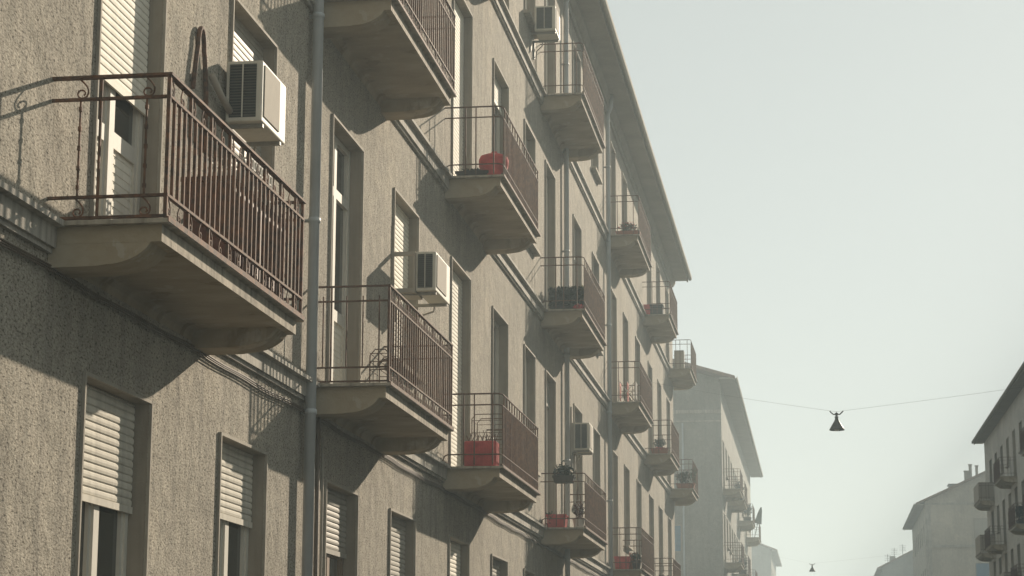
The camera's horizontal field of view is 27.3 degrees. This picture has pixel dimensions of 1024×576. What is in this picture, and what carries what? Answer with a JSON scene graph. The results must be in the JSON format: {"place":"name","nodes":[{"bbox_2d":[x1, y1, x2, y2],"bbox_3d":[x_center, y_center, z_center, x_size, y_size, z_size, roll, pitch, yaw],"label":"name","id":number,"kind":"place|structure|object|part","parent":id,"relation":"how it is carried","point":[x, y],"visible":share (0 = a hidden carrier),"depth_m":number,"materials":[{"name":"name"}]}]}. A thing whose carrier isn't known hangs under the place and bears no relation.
{"place":"outdoors","nodes":[
{"label":"outdoors","id":0,"kind":"place"},
{"bbox_2d":[369,349,395,382],"bbox_3d":[-1.243,0.809,20.622,0.212,0.364,0.460,-1,-11,8],"label":"drying rack","id":1,"kind":"object","parent":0,"point":[379,369],"visible":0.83,"depth_m":20.44,"materials":[{"name":"grey metal"}]},
{"bbox_2d":[607,0,1023,575],"label":"sky","id":2,"kind":"structure","parent":0,"point":[843,180],"materials":[{"name":"white"}]},
{"label":"ground","id":3,"kind":"structure","parent":0,"visible":0},
{"bbox_2d":[0,0,698,575],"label":"apartment building","id":4,"kind":"structure","parent":3,"relation":"on","point":[128,446],"depth_m":20.93,"materials":[{"name":"paint"}]},
{"bbox_2d":[74,371,153,575],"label":"window","id":5,"kind":"structure","parent":4,"relation":"in","point":[104,503],"depth_m":14.77,"materials":[{"name":"white paint"}]},
{"bbox_2d":[89,0,167,219],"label":"french door","id":6,"kind":"structure","parent":4,"relation":"in","point":[122,27],"depth_m":15.37,"materials":[{"name":"white paint"}]},
{"bbox_2d":[190,26,208,152],"bbox_3d":[-2.479,-1.603,16.782,0.042,0.990,0.436,-1,-11,8],"label":"pipe loop","id":7,"kind":"object","parent":4,"relation":"attached to","point":[201,35],"visible":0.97,"depth_m":16.89,"materials":[{"name":"metal"}]},
{"bbox_2d":[180,175,285,299],"bbox_3d":[-2.081,-0.301,15.886,0.390,0.718,1.610,-1,-11,8],"label":"storage cabinet","id":8,"kind":"object","parent":4,"relation":"on","point":[195,224],"visible":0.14,"depth_m":15.19,"materials":[{"name":"brown plastic"}]},
{"bbox_2d":[207,157,271,208],"bbox_3d":[-2.072,-0.782,16.066,0.346,0.288,0.624,-1,-11,8],"label":"lattice crate","id":9,"kind":"object","parent":8,"relation":"on","point":[259,168],"visible":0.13,"depth_m":15.85,"materials":[{"name":"white"}]},
{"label":"door","id":10,"kind":"part","parent":8,"relation":"part of","materials":[{"name":"plastic"}]},
{"bbox_2d":[215,432,267,575],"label":"window","id":11,"kind":"structure","parent":4,"relation":"in","point":[234,480],"depth_m":18.03,"materials":[{"name":"white paint"}]},
{"bbox_2d":[227,0,277,190],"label":"window","id":12,"kind":"structure","parent":4,"relation":"in","point":[243,46],"depth_m":18.60,"materials":[{"name":"white paint"}]},
{"bbox_2d":[222,60,285,164],"bbox_3d":[-2.172,-1.182,17.793,0.358,1.270,0.868,-1,-11,8],"label":"air conditioner","id":13,"kind":"object","parent":4,"relation":"attached to","point":[256,94],"visible":0.84,"depth_m":17.50,"materials":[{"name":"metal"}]},
{"bbox_2d":[208,73,232,114],"bbox_3d":[-2.373,-1.578,17.254,0.057,0.232,0.501,-2,-11,12],"label":"pipe sleeve","id":14,"kind":"object","parent":13,"relation":"attached to","point":[219,92],"visible":1,"depth_m":17.19,"materials":[{"name":"grey plastic"}]},
{"bbox_2d":[0,237,598,575],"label":"cable","id":15,"kind":"object","parent":4,"relation":"attached to","point":[40,262],"depth_m":17.10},
{"bbox_2d":[323,479,358,575],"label":"window","id":16,"kind":"structure","parent":4,"relation":"in","point":[334,540],"depth_m":21.71,"materials":[{"name":"beige plastic"}]},
{"bbox_2d":[326,113,364,382],"bbox_3d":[-1.815,-0.226,21.969,0.210,2.873,1.482,-1,-11,8],"label":"french door","id":17,"kind":"structure","parent":4,"relation":"in","point":[340,156],"depth_m":22.42,"materials":[{"name":"white paint"}]},
{"bbox_2d":[388,508,415,575],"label":"window","id":18,"kind":"structure","parent":4,"relation":"in","point":[396,546],"depth_m":24.82,"materials":[{"name":"white paint"}]},
{"bbox_2d":[392,187,425,383],"bbox_3d":[-1.315,-0.004,25.152,0.294,2.083,1.680,-1,-11,8],"label":"window","id":19,"kind":"structure","parent":4,"relation":"in","point":[400,220],"depth_m":25.52,"materials":[{"name":"white paint"}]},
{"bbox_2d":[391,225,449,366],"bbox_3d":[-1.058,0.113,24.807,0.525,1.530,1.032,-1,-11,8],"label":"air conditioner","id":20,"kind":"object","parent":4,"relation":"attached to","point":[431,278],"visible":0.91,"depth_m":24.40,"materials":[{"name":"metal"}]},
{"bbox_2d":[448,535,469,575],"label":"window","id":21,"kind":"structure","parent":4,"relation":"in","point":[454,552],"depth_m":28.70,"materials":[{"name":"white paint"}]},
{"bbox_2d":[449,256,471,465],"bbox_3d":[-0.795,1.135,28.904,0.210,2.873,1.602,-1,-11,8],"label":"french door","id":22,"kind":"structure","parent":4,"relation":"in","point":[455,282],"depth_m":29.29,"materials":[{"name":"white paint"}]},
{"bbox_2d":[451,0,472,175],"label":"french door","id":23,"kind":"structure","parent":4,"relation":"in","point":[457,124],"depth_m":30.11,"materials":[{"name":"white paint"}]},
{"bbox_2d":[455,168,488,175],"bbox_3d":[-0.522,-1.520,28.397,0.456,0.199,0.247,-1,-11,8],"label":"planter","id":24,"kind":"object","parent":4,"relation":"on","point":[472,172],"visible":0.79,"depth_m":28.29,"materials":[{"name":"plastic"}]},
{"bbox_2d":[464,430,498,465],"bbox_3d":[-0.391,2.114,27.597,0.445,0.486,0.356,-1,-11,8],"label":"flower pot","id":25,"kind":"object","parent":4,"relation":"on","point":[483,446],"visible":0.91,"depth_m":27.43,"materials":[{"name":"plastic"}]},
{"bbox_2d":[471,413,511,470],"bbox_3d":[-0.270,2.067,28.026,0.472,0.744,0.460,-1,-11,8],"label":"drying rack","id":26,"kind":"object","parent":4,"relation":"on","point":[494,432],"visible":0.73,"depth_m":27.89,"materials":[{"name":"grey metal"}]},
{"bbox_2d":[479,151,508,174],"bbox_3d":[-0.247,-1.632,28.451,0.408,0.426,0.412,-1,-11,8],"label":"red bag","id":27,"kind":"object","parent":4,"relation":"on","point":[488,158],"visible":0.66,"depth_m":28.29,"materials":[{"name":"fabric"}]},
{"bbox_2d":[491,554,507,575],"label":"window","id":28,"kind":"structure","parent":4,"relation":"in","point":[495,565],"depth_m":32.30,"materials":[{"name":"white paint"}]},
{"bbox_2d":[491,306,508,442],"bbox_3d":[-0.274,1.830,32.449,0.210,2.873,1.602,-1,-11,8],"label":"french door","id":29,"kind":"structure","parent":4,"relation":"in","point":[495,327],"depth_m":33.17,"materials":[{"name":"white paint"}]},
{"bbox_2d":[492,58,508,254],"bbox_3d":[-0.265,-1.982,33.195,0.210,2.904,1.602,-1,-11,8],"label":"french door","id":30,"kind":"structure","parent":4,"relation":"in","point":[496,88],"depth_m":33.92,"materials":[{"name":"white paint"}]},
{"bbox_2d":[523,568,535,575],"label":"window","id":31,"kind":"structure","parent":4,"relation":"in","point":[524,569],"depth_m":35.07,"materials":[{"name":"white paint"}]},
{"bbox_2d":[523,0,537,38],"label":"window","id":32,"kind":"structure","parent":4,"relation":"in","point":[531,21],"depth_m":36.84,"materials":[{"name":"white paint"}]},
{"bbox_2d":[524,344,540,476],"bbox_3d":[0.251,2.084,35.797,0.294,2.083,1.500,-1,-11,8],"label":"window","id":33,"kind":"structure","parent":4,"relation":"in","point":[525,359],"depth_m":36.44,"materials":[{"name":"white paint"}]},
{"bbox_2d":[524,119,540,256],"bbox_3d":[0.259,-1.728,36.543,0.294,2.114,1.500,-1,-11,8],"label":"window","id":34,"kind":"structure","parent":4,"relation":"in","point":[533,248],"depth_m":36.85,"materials":[{"name":"white paint"}]},
{"bbox_2d":[529,6,559,70],"bbox_3d":[0.585,-4.295,37.329,0.480,1.200,0.778,-1,-11,8],"label":"air conditioner","id":35,"kind":"object","parent":4,"relation":"attached to","point":[547,24],"visible":0.99,"depth_m":37.06,"materials":[{"name":"metal"}]},
{"bbox_2d":[545,0,554,92],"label":"french door","id":36,"kind":"structure","parent":4,"relation":"in","point":[546,1],"depth_m":40.51,"materials":[{"name":"white paint"}]},
{"bbox_2d":[545,369,555,526],"bbox_3d":[0.613,3.013,38.480,0.210,2.873,1.422,-1,-11,8],"label":"french door","id":37,"kind":"structure","parent":4,"relation":"in","point":[547,406],"depth_m":38.07,"materials":[{"name":"white paint"}]},
{"bbox_2d":[545,159,555,308],"bbox_3d":[0.622,-0.799,39.227,0.210,2.904,1.422,-1,-11,8],"label":"french door","id":38,"kind":"structure","parent":4,"relation":"in","point":[546,180],"depth_m":39.86,"materials":[{"name":"white paint"}]},
{"bbox_2d":[546,514,568,526],"bbox_3d":[0.800,4.127,37.220,0.366,0.252,0.340,-1,-11,8],"label":"flower pot","id":39,"kind":"object","parent":4,"relation":"on","point":[560,523],"visible":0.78,"depth_m":37.06,"materials":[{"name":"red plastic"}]},
{"bbox_2d":[552,462,575,483],"bbox_3d":[0.918,3.233,37.060,0.410,0.384,0.339,-1,-11,8],"label":"planter","id":40,"kind":"object","parent":4,"relation":"attached to","point":[565,477],"visible":1,"depth_m":36.97,"materials":[{"name":"plastic"}]},
{"bbox_2d":[548,285,583,308],"bbox_3d":[1.007,0.230,38.189,0.718,0.535,0.714,-1,-11,8],"label":"hedge planter","id":41,"kind":"object","parent":4,"relation":"on","point":[570,292],"visible":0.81,"depth_m":37.98,"materials":[{"name":"plastic"}]},
{"bbox_2d":[572,40,580,92],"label":"french door","id":42,"kind":"structure","parent":4,"relation":"in","point":[573,62],"depth_m":44.90,"materials":[{"name":"white paint"}]},
{"bbox_2d":[573,214,581,285],"bbox_3d":[1.260,-0.353,43.642,0.210,2.080,1.452,-1,-11,8],"label":"window","id":43,"kind":"structure","parent":4,"relation":"in","point":[574,259],"depth_m":44.28,"materials":[{"name":"white paint"}]},
{"bbox_2d":[572,502,584,526],"bbox_3d":[1.176,3.977,37.148,0.236,0.508,0.320,-1,-11,8],"label":"flower pot","id":44,"kind":"object","parent":4,"relation":"on","point":[581,512],"visible":0.91,"depth_m":37.08,"materials":[{"name":"white plant"}]},
{"bbox_2d":[573,403,584,513],"bbox_3d":[1.325,3.474,42.882,0.230,2.083,1.600,-1,-11,8],"label":"window","id":45,"kind":"structure","parent":4,"relation":"in","point":[574,414],"depth_m":43.37,"materials":[{"name":"white paint"}]},
{"bbox_2d":[570,407,592,491],"bbox_3d":[1.404,3.214,42.076,0.385,1.610,0.802,-1,-11,8],"label":"air conditioner","id":46,"kind":"object","parent":4,"relation":"attached to","point":[581,438],"visible":0.98,"depth_m":41.76,"materials":[{"name":"metal"}]},
{"bbox_2d":[593,427,600,488],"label":"window","id":47,"kind":"structure","parent":4,"relation":"in","point":[593,427],"depth_m":46.93,"materials":[{"name":"white paint"}]},
{"bbox_2d":[591,154,602,184],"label":"window","id":48,"kind":"structure","parent":4,"relation":"in","point":[594,169],"depth_m":47.71,"materials":[{"name":"white paint"}]},
{"bbox_2d":[592,251,603,355],"bbox_3d":[1.824,0.358,47.178,0.292,2.114,1.500,-1,-11,8],"label":"window","id":49,"kind":"structure","parent":4,"relation":"in","point":[601,353],"depth_m":47.41,"materials":[{"name":"white paint"}]},
{"bbox_2d":[610,140,615,234],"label":"french door","id":50,"kind":"structure","parent":4,"relation":"in","point":[610,140],"depth_m":51.70,"materials":[{"name":"white paint"}]},
{"bbox_2d":[611,288,617,401],"bbox_3d":[2.480,1.554,51.223,0.024,2.904,1.252,-1,-11,8],"label":"french door","id":51,"kind":"structure","parent":4,"relation":"in","point":[611,288],"depth_m":51.29,"materials":[{"name":"white paint"}]},
{"bbox_2d":[612,450,618,568],"bbox_3d":[2.472,5.366,50.476,0.024,2.873,1.252,-1,-11,8],"label":"french door","id":52,"kind":"structure","parent":4,"relation":"in","point":[612,450],"depth_m":50.30,"materials":[{"name":"white paint"}]},
{"bbox_2d":[614,556,630,568],"bbox_3d":[2.555,6.363,48.776,0.376,0.312,0.300,-1,-11,8],"label":"planter","id":53,"kind":"object","parent":4,"relation":"on","point":[622,559],"visible":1,"depth_m":48.63,"materials":[{"name":"red plastic"}]},
{"bbox_2d":[622,171,627,225],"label":"french door","id":54,"kind":"structure","parent":4,"relation":"in","point":[622,171],"depth_m":54.66,"materials":[{"name":"white paint"}]},
{"bbox_2d":[623,312,631,400],"bbox_3d":[2.885,1.773,54.390,0.292,2.114,1.450,-1,-11,8],"label":"window","id":55,"kind":"structure","parent":4,"relation":"in","point":[630,399],"depth_m":54.10,"materials":[{"name":"grey glass"}]},
{"bbox_2d":[615,221,640,234],"bbox_3d":[2.765,-1.390,50.307,0.586,0.417,0.348,-1,-11,8],"label":"planter","id":56,"kind":"object","parent":4,"relation":"on","point":[629,227],"visible":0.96,"depth_m":50.22,"materials":[{"name":"ceramic"}]},
{"bbox_2d":[618,381,637,401],"bbox_3d":[2.728,2.503,49.765,0.493,0.531,0.618,-1,-11,8],"label":"laundry stand","id":57,"kind":"object","parent":4,"relation":"on","point":[628,388],"visible":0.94,"depth_m":49.56,"materials":[{"name":"white fabric"}]},
{"bbox_2d":[624,464,633,550],"bbox_3d":[2.876,5.585,53.643,0.292,2.083,1.450,-1,-11,8],"label":"window","id":58,"kind":"structure","parent":4,"relation":"in","point":[628,547],"depth_m":53.47,"materials":[{"name":"white paint"}]},
{"bbox_2d":[629,552,635,568],"bbox_3d":[2.810,6.359,49.100,0.241,0.445,0.269,-1,-11,8],"label":"planter","id":59,"kind":"object","parent":4,"relation":"on","point":[631,566],"visible":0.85,"depth_m":48.98,"materials":[{"name":"ceramic"}]},
{"bbox_2d":[631,552,641,568],"bbox_3d":[2.867,6.302,48.770,0.249,0.419,0.238,-1,-11,8],"label":"flower pot","id":60,"kind":"object","parent":4,"relation":"on","point":[633,560],"visible":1,"depth_m":48.70,"materials":[{"name":"plastic"}]},
{"bbox_2d":[635,336,639,400],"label":"window","id":61,"kind":"structure","parent":4,"relation":"in","point":[635,336],"depth_m":57.47,"materials":[{"name":"white paint"}]},
{"bbox_2d":[636,479,641,551],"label":"window","id":62,"kind":"structure","parent":4,"relation":"in","point":[636,479],"depth_m":56.72,"materials":[{"name":"white paint"}]},
{"bbox_2d":[644,304,649,313],"bbox_3d":[3.895,0.672,60.660,0.206,0.352,0.300,-1,-11,8],"label":"planter","id":63,"kind":"object","parent":4,"relation":"on","point":[647,307],"visible":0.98,"depth_m":60.52,"materials":[{"name":"red plastic"}]},
{"bbox_2d":[647,268,651,303],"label":"french door","id":64,"kind":"structure","parent":4,"relation":"in","point":[650,268],"depth_m":62.11,"materials":[{"name":"white paint"}]},
{"bbox_2d":[648,360,652,453],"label":"french door","id":65,"kind":"structure","parent":4,"relation":"in","point":[648,360],"depth_m":62.63,"materials":[{"name":"white paint"}]},
{"bbox_2d":[649,494,654,575],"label":"french door","id":66,"kind":"structure","parent":4,"relation":"in","point":[649,494],"depth_m":61.85,"materials":[{"name":"white paint"}]},
{"bbox_2d":[649,304,664,313],"bbox_3d":[4.169,0.676,60.671,0.400,0.338,0.540,-1,-11,8],"label":"black trunk","id":67,"kind":"object","parent":4,"relation":"on","point":[659,307],"visible":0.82,"depth_m":60.43,"materials":[{"name":"plastic"}]},
{"bbox_2d":[656,262,659,302],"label":"window","id":68,"kind":"structure","parent":4,"relation":"in","point":[656,262],"depth_m":65.84,"materials":[{"name":"white paint"}]},
{"bbox_2d":[657,379,661,439],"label":"window","id":69,"kind":"structure","parent":4,"relation":"in","point":[657,379],"depth_m":66.21,"materials":[{"name":"white paint"}]},
{"bbox_2d":[651,438,668,453],"bbox_3d":[4.178,4.479,59.759,0.496,0.499,0.391,-1,-11,8],"label":"planter","id":70,"kind":"object","parent":4,"relation":"on","point":[661,449],"visible":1,"depth_m":59.65,"materials":[{"name":"ceramic"}]},
{"bbox_2d":[659,506,664,575],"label":"window","id":71,"kind":"structure","parent":4,"relation":"in","point":[662,573],"depth_m":64.36,"materials":[{"name":"white paint"}]},
{"bbox_2d":[666,288,669,364],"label":"french door","id":72,"kind":"structure","parent":4,"relation":"in","point":[666,288],"depth_m":70.58,"materials":[{"name":"white paint"}]},
{"bbox_2d":[667,398,670,484],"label":"french door","id":73,"kind":"structure","parent":4,"relation":"in","point":[667,398],"depth_m":69.81,"materials":[{"name":"white paint"}]},
{"bbox_2d":[668,517,671,575],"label":"french door","id":74,"kind":"structure","parent":4,"relation":"in","point":[668,517],"depth_m":69.23,"materials":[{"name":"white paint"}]},
{"bbox_2d":[674,350,684,367],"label":"metal locker","id":75,"kind":"object","parent":4,"relation":"on","point":[679,356],"visible":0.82,"depth_m":70.27,"materials":[{"name":"metal"}]},
{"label":"door","id":76,"kind":"part","parent":75,"relation":"part of","materials":[{"name":"grey metal"}]},
{"bbox_2d":[675,467,696,488],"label":"planter","id":77,"kind":"object","parent":4,"relation":"on","point":[685,479],"visible":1,"depth_m":69.50,"materials":[{"name":"ceramic"}]},
{"bbox_2d":[673,359,762,575],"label":"apartment building","id":78,"kind":"structure","parent":3,"relation":"on","point":[713,529],"depth_m":101.00,"materials":[{"name":"white paint"}]},
{"bbox_2d":[675,524,681,552],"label":"window","id":79,"kind":"structure","parent":78,"relation":"in","point":[677,532],"depth_m":100.05,"materials":[{"name":"grey glass"}]},
{"bbox_2d":[723,441,724,488],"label":"french door","id":80,"kind":"structure","parent":78,"relation":"in","point":[723,441],"depth_m":102.44,"materials":[{"name":"white paint"}]},
{"bbox_2d":[724,513,725,555],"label":"french door","id":81,"kind":"structure","parent":78,"relation":"in","point":[724,513],"depth_m":101.42,"materials":[{"name":"white paint"}]},
{"bbox_2d":[728,454,729,481],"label":"french door","id":82,"kind":"structure","parent":78,"relation":"in","point":[728,454],"depth_m":107.57,"materials":[{"name":"white paint"}]},
{"bbox_2d":[729,523,732,554],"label":"window","id":83,"kind":"structure","parent":78,"relation":"in","point":[729,523],"depth_m":107.05,"materials":[{"name":"white paint"}]},
{"bbox_2d":[734,533,737,561],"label":"window","id":84,"kind":"structure","parent":78,"relation":"in","point":[734,533],"depth_m":113.72,"materials":[{"name":"white paint"}]},
{"bbox_2d":[734,481,743,499],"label":"planter","id":85,"kind":"object","parent":78,"relation":"on","point":[738,485],"visible":0.27,"depth_m":107.53,"materials":[{"name":"plastic"}]},
{"bbox_2d":[739,557,746,573],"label":"planter","id":86,"kind":"object","parent":78,"relation":"on","point":[743,571],"visible":0.42,"depth_m":110.09,"materials":[{"name":"plastic"}]},
{"bbox_2d":[743,504,751,520],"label":"planter","id":87,"kind":"object","parent":78,"relation":"on","point":[747,511],"visible":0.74,"depth_m":119.51,"materials":[{"name":"plastic"}]},
{"bbox_2d":[754,507,761,536],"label":"parasol","id":88,"kind":"object","parent":78,"relation":"on","point":[758,519],"visible":0.95,"depth_m":131.73,"materials":[{"name":"fabric"}]},
{"bbox_2d":[752,543,781,575],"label":"apartment building","id":89,"kind":"structure","parent":3,"relation":"on","point":[766,560],"depth_m":214.34,"materials":[{"name":"white paint"}]},
{"bbox_2d":[874,545,913,575],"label":"apartment building","id":90,"kind":"structure","parent":3,"relation":"on","point":[901,565],"depth_m":224.94,"materials":[{"name":"white paint"}]},
{"bbox_2d":[903,464,988,575],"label":"apartment building","id":91,"kind":"structure","parent":3,"relation":"on","point":[951,518],"depth_m":163.34,"materials":[{"name":"white paint"}]},
{"bbox_2d":[973,518,987,537],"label":"window","id":92,"kind":"structure","parent":91,"relation":"in","point":[980,525],"depth_m":162.99,"materials":[{"name":"grey glass"}]},
{"bbox_2d":[975,563,988,575],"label":"window","id":93,"kind":"structure","parent":91,"relation":"in","point":[977,565],"depth_m":162.36,"materials":[{"name":"blue paint"}]},
{"bbox_2d":[971,362,1023,575],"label":"apartment building","id":94,"kind":"structure","parent":3,"relation":"on","point":[999,498],"depth_m":109.42,"materials":[{"name":"white paint"}]},
{"bbox_2d":[651,382,1019,411],"bbox_3d":[11.433,2.921,60.758,15.001,1.216,0.005,-1,-11,8],"label":"span wire","id":95,"kind":"object","parent":94,"relation":"attached to","point":[828,410],"visible":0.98,"depth_m":60.99,"materials":[{"name":"metal"}]},
{"bbox_2d":[829,411,844,430],"bbox_3d":[9.360,3.832,60.884,0.436,0.601,0.436,-1,-11,8],"label":"street lamp","id":96,"kind":"object","parent":95,"relation":"hanging from","point":[836,425],"visible":1,"depth_m":60.78,"materials":[{"name":"metal"}]},
{"bbox_2d":[996,513,999,533],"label":"window","id":97,"kind":"structure","parent":94,"relation":"in","point":[998,532],"depth_m":113.70,"materials":[{"name":"white paint"}]},
{"bbox_2d":[1000,444,1003,474],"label":"window","id":98,"kind":"structure","parent":94,"relation":"in","point":[1001,473],"depth_m":111.10,"materials":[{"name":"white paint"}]},
{"bbox_2d":[1002,499,1006,543],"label":"french door","id":99,"kind":"structure","parent":94,"relation":"in","point":[1004,499],"depth_m":110.84,"materials":[{"name":"white paint"}]},
{"bbox_2d":[1005,437,1009,468],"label":"window","id":100,"kind":"structure","parent":94,"relation":"in","point":[1006,467],"depth_m":107.89,"materials":[{"name":"white paint"}]},
{"bbox_2d":[1012,429,1016,475],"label":"french door","id":101,"kind":"structure","parent":94,"relation":"in","point":[1014,429],"depth_m":105.31,"materials":[{"name":"white paint"}]},
{"bbox_2d":[1014,486,1018,518],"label":"window","id":102,"kind":"structure","parent":94,"relation":"in","point":[1016,486],"depth_m":104.26,"materials":[{"name":"white paint"}]},
{"bbox_2d":[1015,504,1023,523],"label":"planter","id":103,"kind":"object","parent":94,"relation":"on","point":[1020,519],"visible":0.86,"depth_m":97.98,"materials":[{"name":"plastic"}]}
]}

